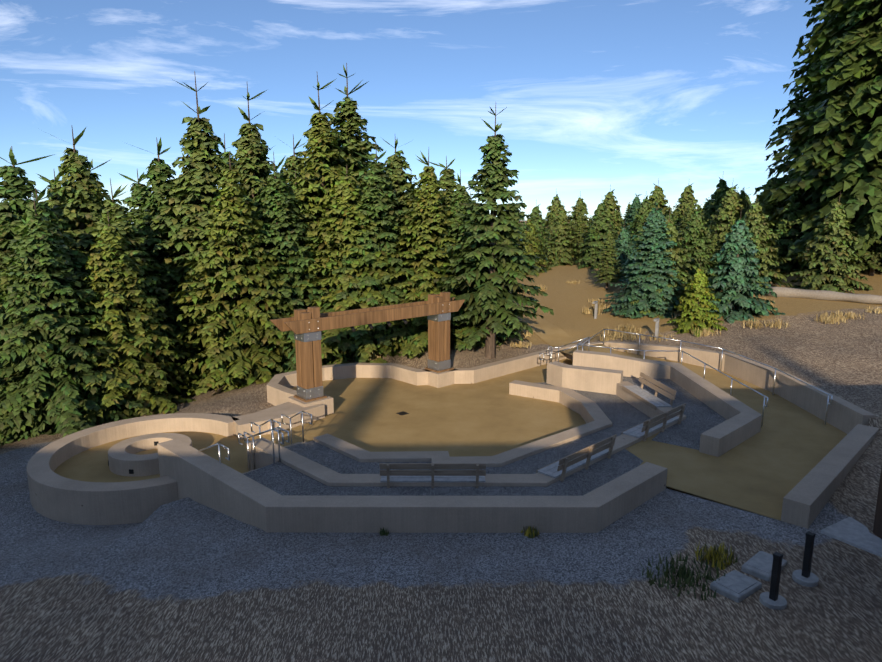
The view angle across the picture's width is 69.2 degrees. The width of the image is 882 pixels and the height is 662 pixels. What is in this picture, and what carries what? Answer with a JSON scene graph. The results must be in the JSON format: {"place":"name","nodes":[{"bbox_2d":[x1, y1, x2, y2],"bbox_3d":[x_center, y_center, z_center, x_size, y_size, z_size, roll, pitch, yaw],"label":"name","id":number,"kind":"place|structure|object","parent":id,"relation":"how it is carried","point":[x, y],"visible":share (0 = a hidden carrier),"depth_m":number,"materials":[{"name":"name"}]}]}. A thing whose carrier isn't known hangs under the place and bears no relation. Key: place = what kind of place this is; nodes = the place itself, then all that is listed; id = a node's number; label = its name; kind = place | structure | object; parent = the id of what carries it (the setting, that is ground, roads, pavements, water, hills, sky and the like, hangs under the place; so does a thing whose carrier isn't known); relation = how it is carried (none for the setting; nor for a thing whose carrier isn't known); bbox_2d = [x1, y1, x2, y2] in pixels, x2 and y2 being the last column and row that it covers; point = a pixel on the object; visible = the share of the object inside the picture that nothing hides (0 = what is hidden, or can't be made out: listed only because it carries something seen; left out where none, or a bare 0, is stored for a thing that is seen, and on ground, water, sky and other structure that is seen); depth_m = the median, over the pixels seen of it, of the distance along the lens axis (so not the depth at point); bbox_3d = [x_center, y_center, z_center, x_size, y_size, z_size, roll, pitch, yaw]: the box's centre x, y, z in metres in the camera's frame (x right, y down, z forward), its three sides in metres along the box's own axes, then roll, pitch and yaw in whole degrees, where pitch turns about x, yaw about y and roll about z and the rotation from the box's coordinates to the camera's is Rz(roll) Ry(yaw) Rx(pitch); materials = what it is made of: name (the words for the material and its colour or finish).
{"place":"outdoors","nodes":[
{"label":"outdoors","id":0,"kind":"place"},
{"bbox_2d":[0,0,823,222],"label":"sky","id":1,"kind":"structure","parent":0,"point":[628,96],"materials":[{"name":"blue"}]},
{"bbox_2d":[0,220,881,661],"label":"terrain","id":2,"kind":"structure","parent":0,"point":[186,580],"depth_m":11.34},
{"bbox_2d":[0,226,22,414],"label":"conifer tree","id":3,"kind":"object","parent":2,"relation":"on","point":[3,253],"visible":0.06,"depth_m":24.02,"materials":[{"name":"green plant"}]},
{"bbox_2d":[0,146,109,395],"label":"conifer tree","id":4,"kind":"object","parent":2,"relation":"on","point":[12,212],"visible":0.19,"depth_m":24.76,"materials":[{"name":"green plant"}]},
{"bbox_2d":[36,171,92,239],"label":"conifer tree","id":5,"kind":"object","parent":2,"relation":"on","point":[52,200],"visible":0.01,"depth_m":29.40,"materials":[{"name":"green plant"}]},
{"bbox_2d":[0,187,137,440],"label":"conifer tree","id":6,"kind":"object","parent":2,"relation":"on","point":[47,212],"visible":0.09,"depth_m":23.54,"materials":[{"name":"green plant"}]},
{"bbox_2d":[0,193,144,445],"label":"conifer tree","id":7,"kind":"object","parent":2,"relation":"on","point":[66,401],"visible":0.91,"depth_m":21.94,"materials":[{"name":"green plant"}]},
{"bbox_2d":[47,126,110,288],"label":"conifer tree","id":8,"kind":"object","parent":2,"relation":"on","point":[78,208],"visible":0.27,"depth_m":27.01,"materials":[{"name":"green plant"}]},
{"bbox_2d":[85,155,109,224],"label":"conifer tree","id":9,"kind":"object","parent":2,"relation":"on","point":[98,189],"visible":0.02,"depth_m":33.53,"materials":[{"name":"green plant"}]},
{"bbox_2d":[26,413,238,524],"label":"curved retaining wall","id":10,"kind":"structure","parent":2,"relation":"on","point":[54,495],"depth_m":15.50,"materials":[{"name":"concrete"}]},
{"bbox_2d":[66,209,201,423],"bbox_3d":[-12.523,-0.339,24.200,5.933,8.382,5.880,0,11,-9],"label":"conifer tree","id":11,"kind":"object","parent":2,"relation":"on","point":[135,344],"visible":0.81,"depth_m":23.73,"materials":[{"name":"green plant"}]},
{"bbox_2d":[118,170,157,249],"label":"conifer tree","id":12,"kind":"object","parent":2,"relation":"on","point":[134,204],"visible":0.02,"depth_m":34.20,"materials":[{"name":"green plant"}]},
{"bbox_2d":[77,179,209,394],"bbox_3d":[-13.217,-1.455,27.104,6.400,9.817,6.370,-7,13,-33],"label":"conifer tree","id":13,"kind":"object","parent":2,"relation":"on","point":[116,211],"visible":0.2,"depth_m":26.72,"materials":[{"name":"green plant"}]},
{"bbox_2d":[129,137,206,372],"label":"conifer tree","id":14,"kind":"object","parent":2,"relation":"on","point":[158,174],"visible":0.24,"depth_m":29.24,"materials":[{"name":"green plant"}]},
{"bbox_2d":[143,71,255,362],"bbox_3d":[-10.988,-4.652,30.201,7.663,14.277,8.120,-2,11,-10],"label":"conifer tree","id":15,"kind":"object","parent":2,"relation":"on","point":[201,161],"visible":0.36,"depth_m":28.72,"materials":[{"name":"green plant"}]},
{"bbox_2d":[165,151,294,395],"bbox_3d":[-8.812,-2.299,27.448,6.705,10.437,6.910,5,11,20],"label":"conifer tree","id":16,"kind":"object","parent":2,"relation":"on","point":[223,328],"visible":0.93,"depth_m":26.30,"materials":[{"name":"green plant"}]},
{"bbox_2d":[213,85,286,299],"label":"conifer tree","id":17,"kind":"object","parent":2,"relation":"on","point":[252,150],"visible":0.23,"depth_m":30.07,"materials":[{"name":"green plant"}]},
{"bbox_2d":[232,403,324,438],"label":"link wall","id":18,"kind":"structure","parent":2,"relation":"on","point":[242,424],"depth_m":20.55,"materials":[{"name":"concrete"}]},
{"bbox_2d":[233,151,349,383],"bbox_3d":[-7.279,-2.845,28.661,6.921,10.078,6.278,1,11,3],"label":"conifer tree","id":19,"kind":"object","parent":2,"relation":"on","point":[277,221],"visible":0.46,"depth_m":27.84,"materials":[{"name":"green plant"}]},
{"bbox_2d":[274,136,338,247],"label":"conifer tree","id":20,"kind":"object","parent":2,"relation":"on","point":[292,162],"visible":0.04,"depth_m":31.61,"materials":[{"name":"green plant"}]},
{"bbox_2d":[271,169,355,357],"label":"conifer tree","id":21,"kind":"object","parent":2,"relation":"on","point":[294,188],"visible":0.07,"depth_m":29.17,"materials":[{"name":"green plant"}]},
{"bbox_2d":[286,75,392,330],"bbox_3d":[-5.272,-5.327,30.243,6.994,13.156,7.228,4,11,19],"label":"conifer tree","id":22,"kind":"object","parent":2,"relation":"on","point":[322,153],"visible":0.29,"depth_m":29.18,"materials":[{"name":"green plant"}]},
{"bbox_2d":[312,63,383,247],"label":"conifer tree","id":23,"kind":"object","parent":2,"relation":"on","point":[349,142],"visible":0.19,"depth_m":31.58,"materials":[{"name":"green plant"}]},
{"bbox_2d":[288,164,413,369],"bbox_3d":[-4.196,-2.689,29.289,6.959,9.580,7.338,1,11,0],"label":"conifer tree","id":24,"kind":"object","parent":2,"relation":"on","point":[344,193],"visible":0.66,"depth_m":28.13,"materials":[{"name":"green plant"}]},
{"bbox_2d":[255,368,457,433],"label":"archway plinths","id":25,"kind":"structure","parent":2,"relation":"on","point":[440,379],"depth_m":22.03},
{"bbox_2d":[270,292,464,401],"bbox_3d":[-2.293,0.377,23.704,8.267,3.150,0.843,-9,14,-41],"label":"timber archway","id":26,"kind":"object","parent":2,"relation":"on","point":[309,364],"visible":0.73,"depth_m":22.50,"materials":[{"name":"wood"}]},
{"bbox_2d":[294,304,450,399],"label":"metal brackets","id":27,"kind":"object","parent":26,"relation":"attached to","point":[311,393],"visible":0.81,"depth_m":21.89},
{"bbox_2d":[309,147,427,362],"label":"conifer tree","id":28,"kind":"object","parent":2,"relation":"on","point":[379,199],"visible":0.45,"depth_m":28.50,"materials":[{"name":"green plant"}]},
{"bbox_2d":[373,139,435,300],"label":"conifer tree","id":29,"kind":"object","parent":2,"relation":"on","point":[395,163],"visible":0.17,"depth_m":30.71,"materials":[{"name":"green plant"}]},
{"bbox_2d":[157,439,666,532],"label":"wall","id":30,"kind":"structure","parent":2,"relation":"on","point":[203,478],"depth_m":12.79,"materials":[{"name":"concrete"}]},
{"bbox_2d":[54,359,776,519],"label":"dirt ground","id":31,"kind":"structure","parent":2,"relation":"on","point":[491,417],"depth_m":21.06,"materials":[{"name":"soil"}]},
{"bbox_2d":[108,433,191,476],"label":"curved wall","id":32,"kind":"structure","parent":31,"relation":"on","point":[123,458],"depth_m":17.20,"materials":[{"name":"concrete"}]},
{"bbox_2d":[313,380,612,466],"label":"seat wall","id":33,"kind":"structure","parent":31,"relation":"on","point":[592,414],"depth_m":18.17,"materials":[{"name":"concrete"}]},
{"bbox_2d":[246,381,685,486],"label":"seat wall","id":34,"kind":"structure","parent":31,"relation":"on","point":[263,448],"depth_m":15.49,"materials":[{"name":"concrete"}]},
{"bbox_2d":[243,427,289,469],"bbox_3d":[-4.491,3.023,16.422,2.242,1.501,0.042,10,15,44],"label":"handrail","id":35,"kind":"object","parent":34,"relation":"attached to","point":[277,428],"visible":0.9,"depth_m":15.99,"materials":[{"name":"silver metal"}]},
{"bbox_2d":[380,476,484,481],"bbox_3d":[-0.185,3.390,14.854,2.400,0.040,0.510,0,11,0],"label":"bench seat","id":36,"kind":"object","parent":34,"relation":"on","point":[436,478],"visible":0.56,"depth_m":14.66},
{"bbox_2d":[537,449,608,477],"bbox_3d":[3.329,3.208,15.806,2.400,0.040,0.510,-10,15,-43],"label":"pad","id":37,"kind":"object","parent":34,"relation":"on","point":[551,471],"visible":0.5,"depth_m":15.35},
{"bbox_2d":[624,385,671,407],"bbox_3d":[6.837,2.159,21.307,0.510,0.040,2.400,-2,11,-9],"label":"pad","id":38,"kind":"object","parent":34,"relation":"on","point":[648,396],"visible":1,"depth_m":21.16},
{"bbox_2d":[622,416,678,437],"bbox_3d":[6.085,2.712,18.406,2.400,0.040,0.510,-10,15,-43],"label":"concrete pad","id":39,"kind":"object","parent":34,"relation":"on","point":[635,431],"visible":0.63,"depth_m":17.99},
{"bbox_2d":[546,361,622,394],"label":"back wall","id":40,"kind":"structure","parent":31,"relation":"on","point":[589,379],"depth_m":23.54,"materials":[{"name":"concrete"}]},
{"bbox_2d":[573,350,761,456],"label":"ramp wall","id":41,"kind":"structure","parent":31,"relation":"on","point":[740,424],"depth_m":20.77,"materials":[{"name":"concrete"}]},
{"bbox_2d":[374,151,485,358],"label":"conifer tree","id":42,"kind":"object","parent":2,"relation":"on","point":[423,250],"visible":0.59,"depth_m":28.27,"materials":[{"name":"green plant"}]},
{"bbox_2d":[267,341,607,405],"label":"stage wall","id":43,"kind":"structure","parent":2,"relation":"on","point":[279,390],"depth_m":26.46,"materials":[{"name":"concrete"}]},
{"bbox_2d":[427,156,512,331],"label":"conifer tree","id":44,"kind":"object","parent":2,"relation":"on","point":[449,187],"visible":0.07,"depth_m":31.77,"materials":[{"name":"green plant"}]},
{"bbox_2d":[428,169,521,350],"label":"conifer tree","id":45,"kind":"object","parent":2,"relation":"on","point":[460,194],"visible":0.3,"depth_m":28.94,"materials":[{"name":"green plant"}]},
{"bbox_2d":[444,191,528,347],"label":"conifer tree","id":46,"kind":"object","parent":2,"relation":"on","point":[482,343],"visible":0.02,"depth_m":29.89,"materials":[{"name":"green plant"}]},
{"bbox_2d":[432,106,553,358],"bbox_3d":[2.207,-4.016,27.162,5.498,10.868,5.139,3,13,12],"label":"conifer tree","id":47,"kind":"object","parent":2,"relation":"on","point":[493,179],"visible":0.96,"depth_m":26.59,"materials":[{"name":"green plant"}]},
{"bbox_2d":[515,219,551,275],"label":"conifer tree","id":48,"kind":"object","parent":2,"relation":"on","point":[530,248],"visible":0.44,"depth_m":50.36,"materials":[{"name":"green plant"}]},
{"bbox_2d":[529,199,549,252],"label":"conifer tree","id":49,"kind":"object","parent":2,"relation":"on","point":[537,221],"visible":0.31,"depth_m":58.95,"materials":[{"name":"green plant"}]},
{"bbox_2d":[542,194,564,248],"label":"conifer tree","id":50,"kind":"object","parent":2,"relation":"on","point":[553,210],"visible":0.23,"depth_m":62.66,"materials":[{"name":"green plant"}]},
{"bbox_2d":[538,207,583,267],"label":"conifer tree","id":51,"kind":"object","parent":2,"relation":"on","point":[561,250],"visible":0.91,"depth_m":52.32,"materials":[{"name":"green plant"}]},
{"bbox_2d":[513,300,619,354],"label":"dirt path","id":52,"kind":"structure","parent":2,"relation":"on","point":[548,333],"depth_m":31.93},
{"bbox_2d":[563,191,593,254],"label":"conifer tree","id":53,"kind":"object","parent":2,"relation":"on","point":[580,206],"visible":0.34,"depth_m":57.12,"materials":[{"name":"green plant"}]},
{"bbox_2d":[572,212,587,256],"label":"conifer tree","id":54,"kind":"object","parent":2,"relation":"on","point":[581,225],"visible":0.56,"depth_m":53.40,"materials":[{"name":"green plant"}]},
{"bbox_2d":[573,201,617,269],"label":"conifer tree","id":55,"kind":"object","parent":2,"relation":"on","point":[601,218],"visible":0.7,"depth_m":49.16,"materials":[{"name":"green plant"}]},
{"bbox_2d":[587,185,628,249],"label":"conifer tree","id":56,"kind":"object","parent":2,"relation":"on","point":[611,206],"visible":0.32,"depth_m":56.88,"materials":[{"name":"green plant"}]},
{"bbox_2d":[591,223,626,289],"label":"conifer tree","id":57,"kind":"object","parent":2,"relation":"on","point":[607,253],"visible":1,"depth_m":39.77,"materials":[{"name":"green plant"}]},
{"bbox_2d":[605,222,637,282],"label":"conifer tree","id":58,"kind":"object","parent":2,"relation":"on","point":[623,246],"visible":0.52,"depth_m":42.62,"materials":[{"name":"green plant"}]},
{"bbox_2d":[619,193,641,232],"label":"conifer tree","id":59,"kind":"object","parent":2,"relation":"on","point":[635,204],"visible":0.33,"depth_m":55.96,"materials":[{"name":"green plant"}]},
{"bbox_2d":[627,191,652,254],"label":"conifer tree","id":60,"kind":"object","parent":2,"relation":"on","point":[643,212],"visible":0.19,"depth_m":47.32,"materials":[{"name":"green plant"}]},
{"bbox_2d":[602,201,687,318],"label":"conifer tree","id":61,"kind":"object","parent":2,"relation":"on","point":[646,263],"visible":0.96,"depth_m":33.07,"materials":[{"name":"green plant"}]},
{"bbox_2d":[623,216,696,318],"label":"conifer tree","id":62,"kind":"object","parent":2,"relation":"on","point":[677,256],"visible":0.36,"depth_m":33.42,"materials":[{"name":"green plant"}]},
{"bbox_2d":[649,180,672,217],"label":"conifer tree","id":63,"kind":"object","parent":2,"relation":"on","point":[658,195],"visible":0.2,"depth_m":60.95,"materials":[{"name":"green plant"}]},
{"bbox_2d":[639,550,724,600],"bbox_3d":[4.209,4.179,11.112,1.383,0.220,1.375,0,11,-2],"label":"grass clump","id":64,"kind":"object","parent":2,"relation":"on","point":[681,572],"visible":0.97,"depth_m":11.06,"materials":[{"name":"green plant"}]},
{"bbox_2d":[665,183,710,238],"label":"conifer tree","id":65,"kind":"object","parent":2,"relation":"on","point":[686,195],"visible":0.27,"depth_m":53.07,"materials":[{"name":"green plant"}]},
{"bbox_2d":[677,201,698,253],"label":"conifer tree","id":66,"kind":"object","parent":2,"relation":"on","point":[689,211],"visible":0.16,"depth_m":45.04,"materials":[{"name":"green plant"}]},
{"bbox_2d":[666,267,726,336],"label":"conifer tree","id":67,"kind":"object","parent":2,"relation":"on","point":[696,305],"visible":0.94,"depth_m":29.82,"materials":[{"name":"green plant"}]},
{"bbox_2d":[680,207,721,283],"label":"conifer tree","id":68,"kind":"object","parent":2,"relation":"on","point":[695,253],"visible":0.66,"depth_m":39.64,"materials":[{"name":"green plant"}]},
{"bbox_2d":[706,232,722,276],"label":"conifer tree","id":69,"kind":"object","parent":2,"relation":"on","point":[714,243],"visible":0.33,"depth_m":41.91,"materials":[{"name":"green plant"}]},
{"bbox_2d":[701,171,728,233],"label":"conifer tree","id":70,"kind":"object","parent":2,"relation":"on","point":[718,195],"visible":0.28,"depth_m":59.15,"materials":[{"name":"green plant"}]},
{"bbox_2d":[694,542,737,569],"bbox_3d":[5.016,4.025,11.656,0.675,0.280,0.683,-8,13,-35],"label":"grass clump","id":71,"kind":"object","parent":2,"relation":"on","point":[715,555],"visible":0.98,"depth_m":11.59,"materials":[{"name":"green plant"}]},
{"bbox_2d":[702,184,744,263],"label":"conifer tree","id":72,"kind":"object","parent":2,"relation":"on","point":[729,211],"visible":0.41,"depth_m":45.34,"materials":[{"name":"green plant"}]},
{"bbox_2d":[615,350,846,523],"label":"walkway","id":73,"kind":"structure","parent":2,"relation":"on","point":[777,458],"depth_m":16.41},
{"bbox_2d":[548,337,767,426],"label":"ramp handrail","id":74,"kind":"structure","parent":73,"relation":"on","point":[732,379],"depth_m":24.34,"materials":[{"name":"silver metal"}]},
{"bbox_2d":[539,329,832,424],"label":"ramp handrail","id":75,"kind":"structure","parent":73,"relation":"on","point":[828,394],"depth_m":24.88,"materials":[{"name":"silver metal"}]},
{"bbox_2d":[710,570,761,602],"bbox_3d":[4.983,4.389,10.813,0.730,0.300,0.519,-7,13,-34],"label":"utility box","id":76,"kind":"object","parent":2,"relation":"on","point":[732,595],"visible":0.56,"depth_m":10.61,"materials":[{"name":"concrete"}]},
{"bbox_2d":[716,571,756,593],"bbox_3d":[4.983,4.233,10.783,0.569,0.027,0.405,-7,13,-34],"label":"utility box cover","id":77,"kind":"object","parent":76,"relation":"on","point":[736,582],"visible":1,"depth_m":10.76,"materials":[{"name":"concrete"}]},
{"bbox_2d":[606,341,875,433],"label":"ramp wall","id":78,"kind":"structure","parent":2,"relation":"on","point":[845,416],"depth_m":22.15,"materials":[{"name":"concrete"}]},
{"bbox_2d":[705,208,785,323],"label":"conifer tree","id":79,"kind":"object","parent":2,"relation":"on","point":[737,249],"visible":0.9,"depth_m":31.26,"materials":[{"name":"green plant"}]},
{"bbox_2d":[716,198,791,291],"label":"conifer tree","id":80,"kind":"object","parent":2,"relation":"on","point":[755,224],"visible":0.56,"depth_m":36.52,"materials":[{"name":"green plant"}]},
{"bbox_2d":[741,551,786,581],"bbox_3d":[5.750,4.260,11.382,0.791,0.300,0.487,-9,14,-41],"label":"utility box","id":81,"kind":"object","parent":2,"relation":"on","point":[755,572],"visible":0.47,"depth_m":11.16,"materials":[{"name":"concrete"}]},
{"bbox_2d":[747,552,782,572],"bbox_3d":[5.750,4.104,11.352,0.617,0.027,0.380,-9,14,-41],"label":"utility box cover","id":82,"kind":"object","parent":81,"relation":"on","point":[761,561],"visible":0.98,"depth_m":11.33,"materials":[{"name":"concrete"}]},
{"bbox_2d":[759,181,786,255],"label":"conifer tree","id":83,"kind":"object","parent":2,"relation":"on","point":[771,208],"visible":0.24,"depth_m":45.59,"materials":[{"name":"green plant"}]},
{"bbox_2d":[759,592,786,609],"bbox_3d":[5.390,4.454,10.392,0.400,0.230,0.400,0,11,-2],"label":"bollard base","id":84,"kind":"object","parent":2,"relation":"on","point":[780,603],"visible":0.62,"depth_m":10.30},
{"bbox_2d":[769,552,782,600],"bbox_3d":[5.390,3.968,10.299,0.115,0.820,0.115,-8,13,-35],"label":"black bollard","id":85,"kind":"object","parent":84,"relation":"on","point":[775,575],"visible":1,"depth_m":10.26,"materials":[{"name":"metal"}]},
{"bbox_2d":[768,189,821,273],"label":"conifer tree","id":86,"kind":"object","parent":2,"relation":"on","point":[787,225],"visible":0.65,"depth_m":41.62,"materials":[{"name":"green plant"}]},
{"bbox_2d":[753,0,847,200],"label":"conifer tree","id":87,"kind":"object","parent":2,"relation":"on","point":[798,101],"visible":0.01,"depth_m":65.70,"materials":[{"name":"green plant"}]},
{"bbox_2d":[792,570,818,586],"bbox_3d":[6.241,4.304,10.965,0.400,0.230,0.400,0,11,-2],"label":"bollard base","id":88,"kind":"object","parent":2,"relation":"on","point":[812,580],"visible":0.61,"depth_m":10.87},
{"bbox_2d":[801,531,815,577],"bbox_3d":[6.241,3.818,10.872,0.115,0.820,0.115,-8,13,-35],"label":"black bollard","id":89,"kind":"object","parent":88,"relation":"on","point":[808,553],"visible":1,"depth_m":10.83,"materials":[{"name":"metal"}]},
{"bbox_2d":[755,0,881,270],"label":"conifer tree","id":90,"kind":"object","parent":2,"relation":"on","point":[848,158],"visible":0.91,"depth_m":37.08,"materials":[{"name":"green plant"}]},
{"bbox_2d":[767,287,881,303],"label":"fallen log","id":91,"kind":"object","parent":2,"relation":"on","point":[788,292],"visible":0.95,"depth_m":33.15,"materials":[{"name":"brown wood"}]},
{"bbox_2d":[786,192,872,292],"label":"conifer tree","id":92,"kind":"object","parent":2,"relation":"on","point":[830,271],"visible":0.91,"depth_m":34.85,"materials":[{"name":"green plant"}]},
{"bbox_2d":[781,424,878,528],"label":"wall","id":93,"kind":"structure","parent":2,"relation":"on","point":[807,497],"depth_m":13.91,"materials":[{"name":"concrete"}]},
{"bbox_2d":[785,0,878,214],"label":"conifer tree","id":94,"kind":"object","parent":2,"relation":"on","point":[802,109],"visible":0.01,"depth_m":46.63,"materials":[{"name":"green plant"}]},
{"bbox_2d":[821,517,881,556],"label":"building concrete pad","id":95,"kind":"object","parent":2,"relation":"on","point":[853,532],"visible":0.76,"depth_m":12.30,"materials":[{"name":"concrete"}]},
{"bbox_2d":[847,205,881,275],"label":"conifer tree","id":96,"kind":"object","parent":2,"relation":"on","point":[870,256],"visible":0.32,"depth_m":37.78,"materials":[{"name":"green plant"}]},
{"bbox_2d":[873,467,881,538],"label":"brown building siding","id":97,"kind":"object","parent":2,"relation":"on","point":[877,528],"depth_m":12.21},
{"bbox_2d":[243,449,642,495],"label":"gravel floor","id":98,"kind":"structure","parent":0,"point":[280,478],"depth_m":14.62,"materials":[{"name":"gravel"}]},
{"bbox_2d":[379,463,485,487],"bbox_3d":[-0.185,3.239,14.734,2.400,0.630,0.749,0,11,0],"label":"bench back","id":99,"kind":"object","parent":98,"relation":"on","point":[432,472],"visible":0.95,"depth_m":14.42,"materials":[{"name":"brown wood"}]},
{"bbox_2d":[536,434,616,481],"bbox_3d":[3.391,3.053,15.711,2.400,0.630,0.749,-10,15,-43],"label":"bench back","id":100,"kind":"object","parent":98,"relation":"on","point":[588,452],"visible":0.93,"depth_m":15.42,"materials":[{"name":"brown wood"}]},
{"bbox_2d":[285,382,650,473],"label":"gravel floor","id":101,"kind":"structure","parent":0,"point":[622,415],"depth_m":17.68,"materials":[{"name":"gravel"}]},
{"bbox_2d":[623,376,726,449],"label":"floor gravel","id":102,"kind":"structure","parent":0,"point":[701,417],"depth_m":19.28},
{"bbox_2d":[622,372,676,409],"bbox_3d":[6.925,1.988,21.289,0.749,0.630,2.400,-2,11,-9],"label":"bench back","id":103,"kind":"object","parent":102,"relation":"on","point":[657,389],"visible":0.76,"depth_m":21.18,"materials":[{"name":"brown wood"}]},
{"bbox_2d":[621,403,685,440],"bbox_3d":[6.147,2.557,18.311,2.400,0.630,0.749,-10,15,-43],"label":"bench","id":104,"kind":"object","parent":102,"relation":"on","point":[648,424],"visible":0.94,"depth_m":18.03,"materials":[{"name":"brown wood"}]},
{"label":"stairs","id":105,"kind":"object","parent":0,"visible":0},
{"bbox_2d":[238,428,283,470],"bbox_3d":[-4.603,3.045,16.310,2.242,1.501,0.042,10,15,44],"label":"handrail","id":106,"kind":"object","parent":105,"relation":"on","point":[272,429],"visible":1,"depth_m":15.96,"materials":[{"name":"silver metal"}]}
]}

